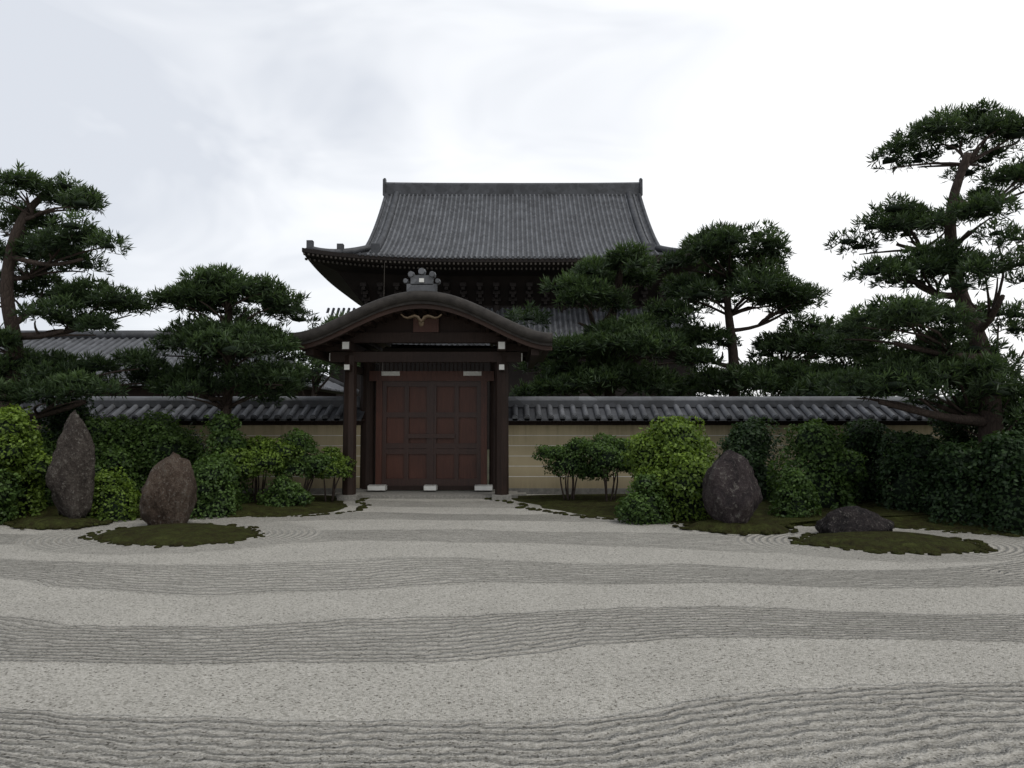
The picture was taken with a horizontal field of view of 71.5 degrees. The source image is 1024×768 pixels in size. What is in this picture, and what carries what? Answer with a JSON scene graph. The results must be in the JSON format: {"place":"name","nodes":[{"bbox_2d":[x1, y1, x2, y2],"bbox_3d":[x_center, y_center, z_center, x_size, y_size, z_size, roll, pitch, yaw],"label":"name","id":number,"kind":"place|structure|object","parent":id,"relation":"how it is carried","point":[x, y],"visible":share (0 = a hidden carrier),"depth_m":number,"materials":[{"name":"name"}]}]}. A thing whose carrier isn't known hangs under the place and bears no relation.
{"place":"outdoors","nodes":[
{"label":"outdoors","id":0,"kind":"place"},
{"bbox_2d":[0,330,358,395],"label":"background building roof","id":1,"kind":"structure","parent":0,"point":[108,343],"depth_m":28.40,"materials":[{"name":"tile"}]},
{"bbox_2d":[0,0,1023,415],"label":"sky","id":2,"kind":"structure","parent":0,"point":[242,133],"materials":[{"name":"white"}]},
{"bbox_2d":[386,424,1007,490],"bbox_3d":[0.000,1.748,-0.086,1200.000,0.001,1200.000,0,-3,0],"label":"ground","id":3,"kind":"structure","parent":0,"point":[465,490],"depth_m":17.36,"materials":[{"name":"grey stone"}]},
{"bbox_2d":[20,396,364,493],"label":"wall","id":4,"kind":"structure","parent":3,"relation":"on","point":[319,419],"depth_m":16.56,"materials":[{"name":"paint"}]},
{"bbox_2d":[140,262,320,418],"bbox_3d":[-5.845,0.034,14.603,3.780,5.051,3.808,0,-3,0],"label":"pine","id":5,"kind":"object","parent":3,"relation":"on","point":[203,329],"depth_m":14.08,"materials":[{"name":"green plant"}]},
{"bbox_2d":[295,310,359,395],"bbox_3d":[-6.107,0.299,21.707,3.422,5.160,2.553,0,-3,0],"label":"pine","id":6,"kind":"object","parent":3,"relation":"on","point":[315,363],"depth_m":21.58,"materials":[{"name":"green plant"}]},
{"bbox_2d":[302,178,715,448],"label":"temple hall","id":7,"kind":"structure","parent":3,"relation":"on","point":[499,248],"depth_m":44.01,"materials":[{"name":"tile"}]},
{"bbox_2d":[0,494,1023,767],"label":"gravel court","id":8,"kind":"object","parent":3,"relation":"on","point":[430,632],"depth_m":5.43,"materials":[{"name":"grey gravel"}]},
{"bbox_2d":[3,516,112,529],"bbox_3d":[-7.498,2.263,11.669,1.753,0.159,1.234,0,-3,0],"label":"moss patch","id":9,"kind":"object","parent":8,"relation":"on","point":[49,522],"visible":0.97,"depth_m":11.45,"materials":[{"name":"green plant"}]},
{"bbox_2d":[45,410,95,518],"bbox_3d":[-7.368,1.374,11.948,0.700,1.880,0.644,1,-3,-17],"label":"tall rock","id":10,"kind":"object","parent":8,"relation":"on","point":[69,478],"visible":0.98,"depth_m":11.72,"materials":[{"name":"grey stone"}]},
{"bbox_2d":[0,160,180,419],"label":"pine","id":11,"kind":"object","parent":8,"relation":"on","point":[60,377],"depth_m":13.67,"materials":[{"name":"green plant"}]},
{"bbox_2d":[139,452,197,524],"bbox_3d":[-5.562,1.737,11.547,0.867,1.270,0.615,1,-3,-28],"label":"rock","id":12,"kind":"object","parent":8,"relation":"on","point":[169,488],"visible":0.91,"depth_m":11.34,"materials":[{"name":"stone"}]},
{"bbox_2d":[78,523,264,547],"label":"moss island","id":13,"kind":"structure","parent":8,"relation":"on","point":[178,535],"depth_m":10.28,"materials":[{"name":"green plant"}]},
{"bbox_2d":[2,493,370,521],"bbox_3d":[-17.471,2.352,13.836,29.308,0.200,6.598,0,-3,0],"label":"moss bed","id":14,"kind":"object","parent":8,"relation":"on","point":[318,505],"visible":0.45,"depth_m":13.25,"materials":[{"name":"green plant"}]},
{"bbox_2d":[305,310,538,500],"bbox_3d":[-1.870,0.506,16.695,4.900,4.120,3.900,0,-3,0],"label":"gate frame","id":15,"kind":"object","parent":8,"relation":"on","point":[348,353],"visible":0.92,"depth_m":15.44,"materials":[{"name":"brown wood"}]},
{"bbox_2d":[290,291,552,364],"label":"gate roof","id":16,"kind":"structure","parent":15,"relation":"on","point":[350,323],"depth_m":14.63,"materials":[{"name":"grey tile"}]},
{"bbox_2d":[403,268,440,291],"bbox_3d":[-1.870,-2.162,14.793,0.780,0.505,0.240,0,-3,0],"label":"ridge-end ornament","id":17,"kind":"object","parent":16,"relation":"on","point":[422,281],"visible":1,"depth_m":14.71,"materials":[{"name":"grey ceramic"}]},
{"bbox_2d":[401,314,441,326],"bbox_3d":[-1.870,-1.312,14.652,0.857,0.268,0.090,0,-3,0],"label":"gable pendant ornament","id":18,"kind":"object","parent":15,"relation":"attached to","point":[421,322],"visible":1,"depth_m":14.63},
{"bbox_2d":[382,381,480,485],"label":"gate doors","id":19,"kind":"structure","parent":15,"relation":"in","point":[431,432],"depth_m":16.55,"materials":[{"name":"brown wood"}]},
{"bbox_2d":[335,485,526,497],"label":"gate stones","id":20,"kind":"object","parent":8,"relation":"on","point":[429,491],"visible":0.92,"depth_m":15.90,"materials":[{"name":"grey stone"}]},
{"bbox_2d":[702,450,762,522],"bbox_3d":[3.473,1.712,11.411,0.972,1.314,0.833,-2,-4,38],"label":"rock","id":21,"kind":"object","parent":8,"relation":"on","point":[731,491],"visible":0.85,"depth_m":11.13,"materials":[{"name":"grey stone"}]},
{"bbox_2d":[672,519,798,535],"bbox_3d":[3.545,2.228,11.202,1.956,0.183,1.305,0,-3,0],"label":"moss patch","id":22,"kind":"object","parent":8,"relation":"on","point":[754,526],"visible":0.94,"depth_m":10.96,"materials":[{"name":"green plant"}]},
{"bbox_2d":[484,494,1023,536],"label":"moss bed","id":23,"kind":"object","parent":8,"relation":"on","point":[595,506],"visible":0.41,"depth_m":12.44,"materials":[{"name":"green plant"}]},
{"bbox_2d":[815,506,893,532],"bbox_3d":[5.141,2.053,10.648,1.064,0.486,0.821,1,-3,-11],"label":"rock","id":24,"kind":"object","parent":8,"relation":"on","point":[851,519],"visible":0.79,"depth_m":10.42,"materials":[{"name":"grey stone"}]},
{"bbox_2d":[788,531,997,555],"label":"moss island","id":25,"kind":"structure","parent":8,"relation":"on","point":[892,542],"depth_m":9.65,"materials":[{"name":"green plant"}]},
{"bbox_2d":[503,237,725,395],"bbox_3d":[3.150,-0.775,22.469,7.015,7.368,5.468,0,-3,0],"label":"pine","id":26,"kind":"object","parent":3,"relation":"on","point":[589,371],"depth_m":21.52,"materials":[{"name":"green plant"}]},
{"bbox_2d":[508,396,970,493],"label":"wall","id":27,"kind":"structure","parent":3,"relation":"on","point":[548,420],"depth_m":16.55,"materials":[{"name":"paint"}]},
{"bbox_2d":[648,218,895,395],"bbox_3d":[8.268,-1.172,24.269,7.774,8.355,7.801,0,-3,0],"label":"pine","id":28,"kind":"object","parent":3,"relation":"on","point":[754,372],"depth_m":22.85,"materials":[{"name":"green plant"}]},
{"bbox_2d":[792,319,1012,395],"bbox_3d":[13.896,0.220,25.749,8.307,5.701,4.749,0,-3,0],"label":"pine","id":29,"kind":"object","parent":3,"relation":"on","point":[833,364],"depth_m":25.68,"materials":[{"name":"green plant"}]},
{"bbox_2d":[816,95,1023,447],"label":"pine","id":30,"kind":"object","parent":3,"relation":"on","point":[992,368],"depth_m":12.30,"materials":[{"name":"green plant"}]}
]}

